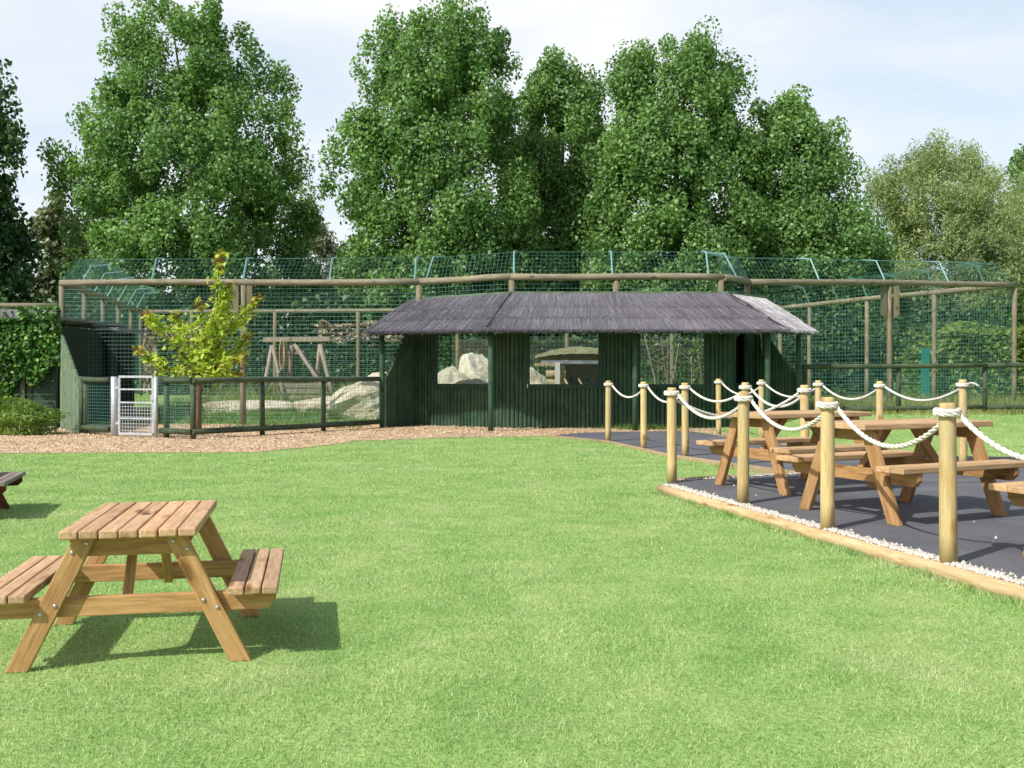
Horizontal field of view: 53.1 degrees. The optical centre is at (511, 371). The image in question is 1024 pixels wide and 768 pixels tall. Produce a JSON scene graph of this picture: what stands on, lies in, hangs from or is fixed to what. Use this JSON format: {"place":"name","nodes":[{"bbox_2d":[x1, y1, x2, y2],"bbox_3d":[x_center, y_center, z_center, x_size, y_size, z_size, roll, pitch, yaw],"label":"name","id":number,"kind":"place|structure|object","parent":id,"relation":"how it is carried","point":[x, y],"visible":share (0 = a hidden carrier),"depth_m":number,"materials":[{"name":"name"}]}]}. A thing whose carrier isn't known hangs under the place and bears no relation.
{"place":"outdoors","nodes":[
{"label":"outdoors","id":0,"kind":"place"},
{"bbox_2d":[105,393,378,423],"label":"long grass","id":1,"kind":"structure","parent":0,"point":[296,413],"depth_m":24.40,"materials":[{"name":"plant"}]},
{"bbox_2d":[220,420,363,428],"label":"rough grass","id":2,"kind":"structure","parent":0,"point":[240,425],"depth_m":21.91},
{"bbox_2d":[0,424,726,452],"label":"bark chip ground","id":3,"kind":"structure","parent":0,"point":[201,445],"depth_m":18.17,"materials":[{"name":"wood"}]},
{"bbox_2d":[0,394,70,435],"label":"shrub","id":4,"kind":"object","parent":3,"relation":"on","point":[8,423],"visible":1,"depth_m":19.17,"materials":[{"name":"green plant"}]},
{"bbox_2d":[80,377,110,433],"bbox_3d":[-7.801,0.676,19.240,0.975,1.147,0.152,0,0,37],"label":"rail fence","id":5,"kind":"object","parent":3,"relation":"on","point":[86,427],"visible":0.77,"depth_m":19.33,"materials":[{"name":"green wood"}]},
{"bbox_2d":[111,376,157,437],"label":"metal gate","id":6,"kind":"structure","parent":3,"relation":"on","point":[116,406],"depth_m":18.66,"materials":[{"name":"metal"}]},
{"bbox_2d":[132,248,263,428],"bbox_3d":[-6.183,-0.608,20.277,2.523,3.676,1.288,0,0,0],"label":"young maple","id":7,"kind":"object","parent":3,"relation":"on","point":[204,354],"visible":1,"depth_m":20.23,"materials":[{"name":"green plant"}]},
{"bbox_2d":[158,377,379,438],"bbox_3d":[-4.302,0.677,19.679,4.797,1.147,0.888,0,0,-42],"label":"rail fence","id":8,"kind":"object","parent":3,"relation":"on","point":[167,430],"visible":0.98,"depth_m":19.11,"materials":[{"name":"green wood"}]},
{"bbox_2d":[362,291,818,430],"bbox_3d":[1.589,-0.210,21.615,9.448,2.920,3.180,0,0,0],"label":"viewing hut","id":9,"kind":"object","parent":3,"relation":"on","point":[737,330],"visible":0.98,"depth_m":21.45,"materials":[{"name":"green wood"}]},
{"bbox_2d":[432,334,487,388],"bbox_3d":[-1.065,-0.335,22.061,1.556,1.410,0.102,0,0,30],"label":"window","id":10,"kind":"structure","parent":9,"relation":"in","point":[434,337],"depth_m":22.37,"materials":[{"name":"green wood"}]},
{"bbox_2d":[525,334,602,388],"bbox_3d":[1.093,-0.335,21.466,1.638,1.410,0.102,0,0,0],"label":"window","id":11,"kind":"structure","parent":9,"relation":"in","point":[527,336],"depth_m":21.43,"materials":[{"name":"green wood"}]},
{"bbox_2d":[638,334,708,388],"bbox_3d":[3.362,-0.335,21.466,1.537,1.410,0.102,0,0,0],"label":"window","id":12,"kind":"structure","parent":9,"relation":"in","point":[706,336],"depth_m":21.43,"materials":[{"name":"green wood"}]},
{"bbox_2d":[734,334,749,388],"bbox_3d":[4.915,-0.335,22.008,0.102,1.410,0.864,0,0,35],"label":"window","id":13,"kind":"structure","parent":9,"relation":"in","point":[741,342],"depth_m":22.15,"materials":[{"name":"black glass"}]},
{"bbox_2d":[594,422,696,429],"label":"grass tuft","id":14,"kind":"object","parent":3,"relation":"on","point":[656,427],"visible":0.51,"depth_m":21.00,"materials":[{"name":"plant"}]},
{"bbox_2d":[0,383,1023,767],"bbox_3d":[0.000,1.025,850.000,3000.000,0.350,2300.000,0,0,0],"label":"lawn ground","id":15,"kind":"structure","parent":0,"point":[188,637],"depth_m":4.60,"materials":[{"name":"plant"}]},
{"bbox_2d":[0,471,25,508],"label":"picnic table","id":16,"kind":"object","parent":15,"relation":"on","point":[11,478],"visible":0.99,"depth_m":8.83,"materials":[{"name":"red wood"}]},
{"bbox_2d":[0,58,43,308],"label":"poplar tree","id":17,"kind":"object","parent":15,"relation":"on","point":[16,247],"visible":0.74,"depth_m":40.02,"materials":[{"name":"green plant"}]},
{"bbox_2d":[16,190,92,319],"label":"background tree","id":18,"kind":"object","parent":15,"relation":"on","point":[47,221],"visible":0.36,"depth_m":51.27,"materials":[{"name":"green plant"}]},
{"bbox_2d":[0,303,127,433],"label":"keeper building","id":19,"kind":"structure","parent":15,"relation":"on","point":[83,352],"depth_m":21.61,"materials":[{"name":"wood"}]},
{"bbox_2d":[0,305,62,410],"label":"ivy","id":20,"kind":"object","parent":19,"relation":"attached to","point":[41,357],"visible":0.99,"depth_m":21.40,"materials":[{"name":"green plant"}]},
{"bbox_2d":[53,261,135,387],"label":"tall shrub","id":21,"kind":"object","parent":15,"relation":"on","point":[57,298],"visible":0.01,"depth_m":49.82,"materials":[{"name":"green plant"}]},
{"bbox_2d":[57,286,143,373],"bbox_3d":[-15.884,-1.177,39.644,5.023,4.310,3.791,0,0,0],"label":"dark shrub","id":22,"kind":"object","parent":15,"relation":"on","point":[124,320],"visible":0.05,"depth_m":39.25,"materials":[{"name":"green plant"}]},
{"bbox_2d":[65,324,144,417],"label":"night house","id":23,"kind":"structure","parent":15,"relation":"on","point":[117,352],"depth_m":24.66,"materials":[{"name":"wood"}]},
{"bbox_2d":[118,348,131,410],"bbox_3d":[-9.460,0.200,25.000,0.060,1.500,0.800,0,0,0],"label":"doorway","id":24,"kind":"structure","parent":23,"relation":"in","point":[122,353],"depth_m":24.98,"materials":[{"name":"black"}]},
{"bbox_2d":[62,260,159,395],"bbox_3d":[-11.376,-0.776,29.923,0.839,3.955,13.696,0,0,-13],"label":"fence","id":25,"kind":"object","parent":15,"relation":"on","point":[102,301],"visible":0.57,"depth_m":28.64,"materials":[{"name":"green metal"}]},
{"bbox_2d":[0,500,283,673],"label":"picnic table","id":26,"kind":"object","parent":15,"relation":"on","point":[99,535],"visible":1,"depth_m":4.22,"materials":[{"name":"brown wood"}]},
{"bbox_2d":[135,315,196,385],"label":"dark shrub","id":27,"kind":"object","parent":15,"relation":"on","point":[162,319],"visible":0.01,"depth_m":39.35,"materials":[{"name":"green plant"}]},
{"bbox_2d":[143,324,205,393],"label":"hedge","id":28,"kind":"object","parent":15,"relation":"on","point":[149,343],"visible":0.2,"depth_m":37.89,"materials":[{"name":"green plant"}]},
{"bbox_2d":[36,0,324,354],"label":"poplar tree","id":29,"kind":"object","parent":15,"relation":"on","point":[154,227],"visible":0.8,"depth_m":41.12,"materials":[{"name":"green plant"}]},
{"bbox_2d":[59,257,423,423],"bbox_3d":[-6.070,-0.698,23.384,8.387,3.899,0.834,0,0,2],"label":"fence","id":30,"kind":"object","parent":15,"relation":"on","point":[247,285],"visible":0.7,"depth_m":23.07,"materials":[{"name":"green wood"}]},
{"bbox_2d":[201,400,295,411],"bbox_3d":[-6.705,0.989,26.465,3.192,0.495,1.197,0,0,-5],"label":"rock","id":31,"kind":"object","parent":15,"relation":"on","point":[272,402],"visible":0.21,"depth_m":26.09,"materials":[{"name":"stone"}]},
{"bbox_2d":[204,299,301,346],"bbox_3d":[-10.129,-1.044,39.020,5.067,4.032,3.524,0,0,0],"label":"dark shrub","id":32,"kind":"object","parent":15,"relation":"on","point":[262,331],"visible":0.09,"depth_m":38.48,"materials":[{"name":"green plant"}]},
{"bbox_2d":[263,337,333,400],"bbox_3d":[-5.902,-0.024,28.599,2.125,1.869,1.119,0,0,0],"label":"climbing frame","id":33,"kind":"object","parent":15,"relation":"on","point":[300,353],"visible":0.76,"depth_m":28.47,"materials":[{"name":"brown wood"}]},
{"bbox_2d":[279,339,287,375],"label":"hanging rope","id":34,"kind":"object","parent":33,"relation":"hanging from","point":[283,354],"visible":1,"depth_m":28.42,"materials":[{"name":"fabric"}]},
{"bbox_2d":[263,271,346,345],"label":"tall shrub","id":35,"kind":"object","parent":15,"relation":"on","point":[330,292],"visible":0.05,"depth_m":48.24,"materials":[{"name":"green plant"}]},
{"bbox_2d":[293,396,331,412],"bbox_3d":[-4.730,0.958,26.175,1.707,0.640,1.096,0,0,6],"label":"rock","id":36,"kind":"object","parent":15,"relation":"on","point":[304,404],"visible":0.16,"depth_m":25.77,"materials":[{"name":"stone"}]},
{"bbox_2d":[265,288,365,346],"bbox_3d":[-7.430,-1.117,39.574,4.534,4.124,3.599,0,0,30],"label":"dark shrub","id":37,"kind":"object","parent":15,"relation":"on","point":[299,324],"visible":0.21,"depth_m":39.26,"materials":[{"name":"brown plant"}]},
{"bbox_2d":[289,216,346,346],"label":"background tree","id":38,"kind":"object","parent":15,"relation":"on","point":[326,247],"visible":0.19,"depth_m":59.42,"materials":[{"name":"green plant"}]},
{"bbox_2d":[328,372,385,419],"bbox_3d":[-3.522,1.084,25.528,2.445,1.915,2.368,-22,4,-9],"label":"rock","id":39,"kind":"object","parent":15,"relation":"on","point":[351,393],"visible":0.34,"depth_m":24.52,"materials":[{"name":"stone"}]},
{"bbox_2d":[314,319,403,346],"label":"hedge","id":40,"kind":"object","parent":15,"relation":"on","point":[341,333],"visible":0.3,"depth_m":37.65,"materials":[{"name":"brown plant"}]},
{"bbox_2d":[174,376,546,410],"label":"long grass","id":41,"kind":"structure","parent":15,"relation":"on","point":[234,392],"depth_m":27.95,"materials":[{"name":"plant"}]},
{"bbox_2d":[154,337,703,394],"bbox_3d":[-1.817,-0.153,37.118,22.198,2.231,0.980,0,0,0],"label":"hedge","id":42,"kind":"object","parent":15,"relation":"on","point":[343,354],"visible":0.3,"depth_m":36.88,"materials":[{"name":"green plant"}]},
{"bbox_2d":[315,0,563,346],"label":"poplar tree","id":43,"kind":"object","parent":15,"relation":"on","point":[430,102],"visible":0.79,"depth_m":40.22,"materials":[{"name":"green plant"}]},
{"bbox_2d":[438,366,470,383],"bbox_3d":[-1.387,0.961,25.600,1.900,2.182,1.749,0,0,32],"label":"rock","id":44,"kind":"object","parent":15,"relation":"on","point":[450,374],"visible":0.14,"depth_m":25.03,"materials":[{"name":"stone"}]},
{"bbox_2d":[143,291,778,394],"bbox_3d":[-1.956,-0.925,35.893,22.526,3.674,0.355,0,0,3],"label":"fence","id":45,"kind":"object","parent":15,"relation":"on","point":[329,311],"visible":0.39,"depth_m":36.14,"materials":[{"name":"green metal"}]},
{"bbox_2d":[438,334,487,346],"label":"dark shrub","id":46,"kind":"object","parent":15,"relation":"on","point":[443,338],"visible":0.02,"depth_m":38.43,"materials":[{"name":"green plant"}]},
{"bbox_2d":[438,378,487,383],"bbox_3d":[-1.113,1.036,24.233,2.723,1.751,1.490,0,0,1],"label":"rock","id":47,"kind":"object","parent":15,"relation":"on","point":[474,381],"visible":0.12,"depth_m":23.86,"materials":[{"name":"stone"}]},
{"bbox_2d":[458,353,487,381],"bbox_3d":[-0.615,0.758,26.189,1.900,2.433,1.663,3,0,-9],"label":"rock","id":48,"kind":"object","parent":15,"relation":"on","point":[472,366],"visible":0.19,"depth_m":25.92,"materials":[{"name":"stone"}]},
{"bbox_2d":[527,367,548,387],"bbox_3d":[0.669,1.036,25.383,1.430,2.284,1.112,0,0,37],"label":"rock","id":49,"kind":"object","parent":15,"relation":"on","point":[536,377],"visible":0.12,"depth_m":25.19,"materials":[{"name":"stone"}]},
{"bbox_2d":[530,285,596,346],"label":"dark shrub","id":50,"kind":"object","parent":15,"relation":"on","point":[547,337],"visible":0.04,"depth_m":38.90,"materials":[{"name":"green plant"}]},
{"bbox_2d":[498,44,629,345],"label":"poplar tree","id":51,"kind":"object","parent":15,"relation":"on","point":[574,118],"visible":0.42,"depth_m":44.63,"materials":[{"name":"green plant"}]},
{"bbox_2d":[534,346,601,387],"bbox_3d":[1.844,0.133,27.640,2.497,1.603,2.120,0,0,0],"label":"animal den","id":52,"kind":"object","parent":15,"relation":"on","point":[579,372],"visible":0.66,"depth_m":27.23,"materials":[{"name":"stone"}]},
{"bbox_2d":[419,250,750,298],"bbox_3d":[1.618,-0.699,22.630,7.516,3.898,2.031,0,0,0],"label":"fence","id":53,"kind":"object","parent":15,"relation":"on","point":[611,275],"visible":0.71,"depth_m":21.77,"materials":[{"name":"green metal"}]},
{"bbox_2d":[548,435,793,472],"bbox_3d":[2.120,1.205,14.972,0.434,0.186,7.804,0,0,-19],"label":"edging board","id":54,"kind":"object","parent":15,"relation":"on","point":[759,469],"visible":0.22,"depth_m":13.63,"materials":[{"name":"wood"}]},
{"bbox_2d":[641,290,702,383],"bbox_3d":[3.526,-0.364,24.460,2.035,3.141,2.184,0,0,26],"label":"dead sapling","id":55,"kind":"object","parent":15,"relation":"on","point":[663,361],"visible":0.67,"depth_m":24.28,"materials":[{"name":"plant"}]},
{"bbox_2d":[570,15,777,346],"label":"poplar tree","id":56,"kind":"object","parent":15,"relation":"on","point":[651,143],"visible":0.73,"depth_m":40.33,"materials":[{"name":"green plant"}]},
{"bbox_2d":[644,334,703,346],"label":"dark shrub","id":57,"kind":"object","parent":15,"relation":"on","point":[667,337],"visible":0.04,"depth_m":38.78,"materials":[{"name":"green plant"}]},
{"bbox_2d":[680,334,703,383],"bbox_3d":[4.376,-0.207,24.355,0.793,2.844,1.837,0,0,-12],"label":"dead sapling","id":58,"kind":"object","parent":15,"relation":"on","point":[691,365],"visible":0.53,"depth_m":24.18,"materials":[{"name":"plant"}]},
{"bbox_2d":[716,379,720,433],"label":"rope post","id":59,"kind":"object","parent":15,"relation":"on","point":[718,408],"visible":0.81,"depth_m":18.84,"materials":[{"name":"brown wood"}]},
{"bbox_2d":[758,380,764,437],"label":"rope post","id":60,"kind":"object","parent":15,"relation":"on","point":[760,402],"visible":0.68,"depth_m":17.12,"materials":[{"name":"brown wood"}]},
{"bbox_2d":[546,436,1023,608],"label":"edge grass","id":61,"kind":"structure","parent":15,"relation":"on","point":[923,574],"depth_m":6.77,"materials":[{"name":"plant"}]},
{"bbox_2d":[750,290,829,379],"bbox_3d":[9.947,-1.027,39.605,4.146,4.060,4.143,0,0,40],"label":"dark shrub","id":62,"kind":"object","parent":15,"relation":"on","point":[798,310],"visible":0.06,"depth_m":38.93,"materials":[{"name":"green plant"}]},
{"bbox_2d":[724,83,901,357],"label":"poplar tree","id":63,"kind":"object","parent":15,"relation":"on","point":[810,219],"visible":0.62,"depth_m":41.35,"materials":[{"name":"green plant"}]},
{"bbox_2d":[815,380,820,409],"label":"rope post","id":64,"kind":"object","parent":15,"relation":"on","point":[817,393],"visible":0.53,"depth_m":15.56,"materials":[{"name":"brown wood"}]},
{"bbox_2d":[813,383,875,399],"bbox_3d":[4.891,0.294,15.001,0.161,0.264,1.441,0,0,-21],"label":"barrier rope","id":65,"kind":"object","parent":64,"relation":"attached to","point":[836,395],"visible":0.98,"depth_m":15.13,"materials":[{"name":"fabric"}]},
{"bbox_2d":[772,303,898,396],"bbox_3d":[11.871,-0.837,37.578,4.332,3.685,3.789,0,0,42],"label":"dark shrub","id":66,"kind":"object","parent":15,"relation":"on","point":[837,336],"visible":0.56,"depth_m":36.95,"materials":[{"name":"green plant"}]},
{"bbox_2d":[656,484,1023,602],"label":"edging log","id":67,"kind":"object","parent":15,"relation":"on","point":[992,585],"visible":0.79,"depth_m":6.57,"materials":[{"name":"brown wood"}]},
{"bbox_2d":[787,317,901,394],"bbox_3d":[12.677,-0.558,40.248,5.106,3.238,3.870,0,0,0],"label":"dark shrub","id":68,"kind":"object","parent":15,"relation":"on","point":[884,360],"visible":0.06,"depth_m":39.46,"materials":[{"name":"green plant"}]},
{"bbox_2d":[735,257,1017,405],"bbox_3d":[9.114,-0.915,25.241,9.306,4.014,0.906,0,0,-28],"label":"fence","id":69,"kind":"object","parent":15,"relation":"on","point":[885,302],"visible":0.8,"depth_m":24.91,"materials":[{"name":"green metal"}]},
{"bbox_2d":[774,262,1011,400],"bbox_3d":[10.987,-0.987,31.184,0.838,3.896,9.425,0,0,-25],"label":"fence","id":70,"kind":"object","parent":15,"relation":"on","point":[915,294],"visible":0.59,"depth_m":30.47,"materials":[{"name":"green metal"}]},
{"bbox_2d":[802,363,1023,412],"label":"rail fence","id":71,"kind":"object","parent":15,"relation":"on","point":[898,407],"visible":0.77,"depth_m":22.07,"materials":[{"name":"green"}]},
{"bbox_2d":[921,348,931,398],"bbox_3d":[12.047,0.130,29.500,0.513,1.600,0.060,0,0,0],"label":"teal post","id":72,"kind":"object","parent":15,"relation":"on","point":[925,372],"visible":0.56,"depth_m":29.47,"materials":[{"name":"metal"}]},
{"bbox_2d":[858,127,1023,354],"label":"willow tree","id":73,"kind":"object","parent":15,"relation":"on","point":[961,238],"visible":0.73,"depth_m":46.58,"materials":[{"name":"green plant"}]},
{"bbox_2d":[878,289,1007,391],"bbox_3d":[15.672,-0.987,37.065,5.304,3.998,3.772,0,0,0],"label":"dark shrub","id":74,"kind":"object","parent":15,"relation":"on","point":[896,333],"visible":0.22,"depth_m":36.69,"materials":[{"name":"green plant"}]},
{"bbox_2d":[894,320,1023,401],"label":"hedge","id":75,"kind":"object","parent":15,"relation":"on","point":[1004,341],"visible":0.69,"depth_m":30.14,"materials":[{"name":"green plant"}]},
{"bbox_2d":[959,379,967,461],"bbox_3d":[5.466,0.650,12.408,0.103,1.100,0.100,0,0,0],"label":"rope post","id":76,"kind":"object","parent":15,"relation":"on","point":[963,448],"visible":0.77,"depth_m":12.37,"materials":[{"name":"brown wood"}]},
{"bbox_2d":[967,300,1023,332],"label":"dark shrub","id":77,"kind":"object","parent":15,"relation":"on","point":[1007,318],"visible":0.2,"depth_m":35.97,"materials":[{"name":"green plant"}]},
{"bbox_2d":[997,157,1023,294],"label":"willow tree","id":78,"kind":"object","parent":15,"relation":"on","point":[1021,176],"visible":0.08,"depth_m":51.82,"materials":[{"name":"green plant"}]},
{"bbox_2d":[999,143,1023,246],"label":"poplar tree","id":79,"kind":"object","parent":15,"relation":"on","point":[1017,154],"visible":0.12,"depth_m":61.95,"materials":[{"name":"green plant"}]},
{"bbox_2d":[0,0,1023,353],"label":"sky","id":80,"kind":"structure","parent":0,"point":[898,71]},
{"bbox_2d":[556,431,1023,481],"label":"tarmac path","id":81,"kind":"structure","parent":0,"point":[656,440],"depth_m":15.96,"materials":[{"name":"asphalt"}]},
{"bbox_2d":[605,381,610,440],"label":"rope post","id":82,"kind":"object","parent":81,"relation":"on","point":[608,414],"visible":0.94,"depth_m":17.20,"materials":[{"name":"brown wood"}]},
{"bbox_2d":[640,382,646,447],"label":"rope post","id":83,"kind":"object","parent":81,"relation":"on","point":[643,401],"visible":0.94,"depth_m":15.63,"materials":[{"name":"brown wood"}]},
{"bbox_2d":[681,383,688,455],"bbox_3d":[2.393,0.680,14.141,0.106,1.041,0.103,0,0,0],"label":"rope post","id":84,"kind":"object","parent":81,"relation":"on","point":[685,429],"visible":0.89,"depth_m":14.10,"materials":[{"name":"brown wood"}]},
{"bbox_2d":[679,385,737,402],"bbox_3d":[2.631,0.298,13.492,0.161,0.234,1.542,0,0,-21],"label":"barrier rope","id":85,"kind":"object","parent":84,"relation":"attached to","point":[700,396],"visible":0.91,"depth_m":13.73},
{"bbox_2d":[741,382,748,391],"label":"rope post","id":86,"kind":"object","parent":81,"relation":"on","point":[745,384],"visible":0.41,"depth_m":12.71,"materials":[{"name":"brown wood"}]},
{"bbox_2d":[739,385,811,407],"bbox_3d":[3.048,0.294,11.957,0.160,0.268,1.771,0,0,-10],"label":"barrier rope","id":87,"kind":"object","parent":86,"relation":"attached to","point":[804,390],"visible":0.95,"depth_m":11.83,"materials":[{"name":"fabric"}]},
{"bbox_2d":[876,381,883,418],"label":"rope post","id":88,"kind":"object","parent":81,"relation":"on","point":[879,404],"visible":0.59,"depth_m":14.26,"materials":[{"name":"brown wood"}]},
{"bbox_2d":[874,382,978,401],"bbox_3d":[5.305,0.261,13.328,0.212,0.273,2.145,0,0,-11],"label":"barrier rope","id":89,"kind":"object","parent":88,"relation":"attached to","point":[925,400],"visible":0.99,"depth_m":13.21,"materials":[{"name":"fabric"}]},
{"bbox_2d":[667,474,1023,584],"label":"tarmac terrace","id":90,"kind":"structure","parent":0,"point":[859,509],"depth_m":8.00,"materials":[{"name":"asphalt"}]},
{"bbox_2d":[667,388,676,482],"bbox_3d":[1.609,0.643,10.299,0.100,0.955,0.100,0,0,0],"label":"rope post","id":91,"kind":"object","parent":90,"relation":"on","point":[671,439],"visible":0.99,"depth_m":10.26,"materials":[{"name":"brown wood"}]},
{"bbox_2d":[664,390,737,419],"bbox_3d":[1.766,0.315,9.523,0.161,0.269,1.748,0,0,-12],"label":"barrier rope","id":92,"kind":"object","parent":91,"relation":"attached to","point":[678,395],"visible":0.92,"depth_m":9.79,"materials":[{"name":"fabric"}]},
{"bbox_2d":[676,392,799,418],"bbox_3d":[2.373,0.362,10.777,1.766,0.281,0.035,0,0,-29],"label":"barrier rope","id":93,"kind":"object","parent":91,"relation":"attached to","point":[769,409],"visible":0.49,"depth_m":10.71,"materials":[{"name":"fabric"}]},
{"bbox_2d":[677,472,800,480],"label":"white pebbles","id":94,"kind":"object","parent":90,"relation":"on","point":[767,474],"visible":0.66,"depth_m":10.77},
{"bbox_2d":[737,392,748,503],"bbox_3d":[1.954,0.647,8.655,0.102,0.946,0.105,0,0,0],"label":"rope post","id":95,"kind":"object","parent":90,"relation":"on","point":[743,459],"visible":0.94,"depth_m":8.61,"materials":[{"name":"brown wood"}]},
{"bbox_2d":[734,395,820,431],"bbox_3d":[2.082,0.329,8.003,0.160,0.278,1.478,0,0,-11],"label":"barrier rope","id":96,"kind":"object","parent":95,"relation":"attached to","point":[749,398],"visible":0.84,"depth_m":8.24,"materials":[{"name":"fabric"}]},
{"bbox_2d":[696,410,894,495],"bbox_3d":[2.751,0.757,9.930,1.374,0.726,1.340,0,0,-27],"label":"picnic table","id":97,"kind":"object","parent":90,"relation":"on","point":[770,449],"visible":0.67,"depth_m":9.78,"materials":[{"name":"red wood"}]},
{"bbox_2d":[800,385,809,442],"bbox_3d":[3.193,0.650,11.161,0.102,1.001,0.102,0,0,0],"label":"rope post","id":98,"kind":"object","parent":90,"relation":"on","point":[804,401],"visible":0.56,"depth_m":11.12,"materials":[{"name":"brown wood"}]},
{"bbox_2d":[820,397,834,529],"bbox_3d":[2.236,0.653,7.257,0.100,0.936,0.105,0,0,0],"label":"rope post","id":99,"kind":"object","parent":90,"relation":"on","point":[827,472],"visible":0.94,"depth_m":7.22,"materials":[{"name":"brown wood"}]},
{"bbox_2d":[816,401,938,448],"bbox_3d":[2.373,0.351,6.667,0.161,0.304,1.380,0,0,-13],"label":"barrier rope","id":100,"kind":"object","parent":99,"relation":"attached to","point":[846,419],"visible":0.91,"depth_m":6.81,"materials":[{"name":"fabric"}]},
{"bbox_2d":[662,483,1023,585],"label":"white pebbles","id":101,"kind":"object","parent":90,"relation":"on","point":[962,564],"visible":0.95,"depth_m":6.73,"materials":[{"name":"gravel"}]},
{"bbox_2d":[776,418,1023,525],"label":"picnic table","id":102,"kind":"object","parent":90,"relation":"on","point":[888,468],"visible":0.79,"depth_m":7.95,"materials":[{"name":"red wood"}]},
{"bbox_2d":[938,403,957,562],"bbox_3d":[2.546,0.653,5.975,0.101,0.936,0.105,0,0,0],"label":"rope post","id":103,"kind":"object","parent":90,"relation":"on","point":[948,543],"visible":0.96,"depth_m":5.94,"materials":[{"name":"brown wood"}]},
{"bbox_2d":[932,407,1023,460],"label":"barrier rope","id":104,"kind":"object","parent":103,"relation":"attached to","point":[952,413],"visible":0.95,"depth_m":5.83,"materials":[{"name":"fabric"}]},
{"bbox_2d":[989,481,1023,555],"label":"picnic table","id":105,"kind":"object","parent":90,"relation":"on","point":[1015,490],"visible":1,"depth_m":6.26,"materials":[{"name":"red wood"}]},
{"bbox_2d":[809,391,1023,412],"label":"long grass","id":106,"kind":"structure","parent":0,"point":[866,402],"depth_m":24.21,"materials":[{"name":"plant"}]},
{"bbox_2d":[842,407,1023,414],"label":"rough grass","id":107,"kind":"structure","parent":0,"point":[987,412],"depth_m":21.58,"materials":[{"name":"plant"}]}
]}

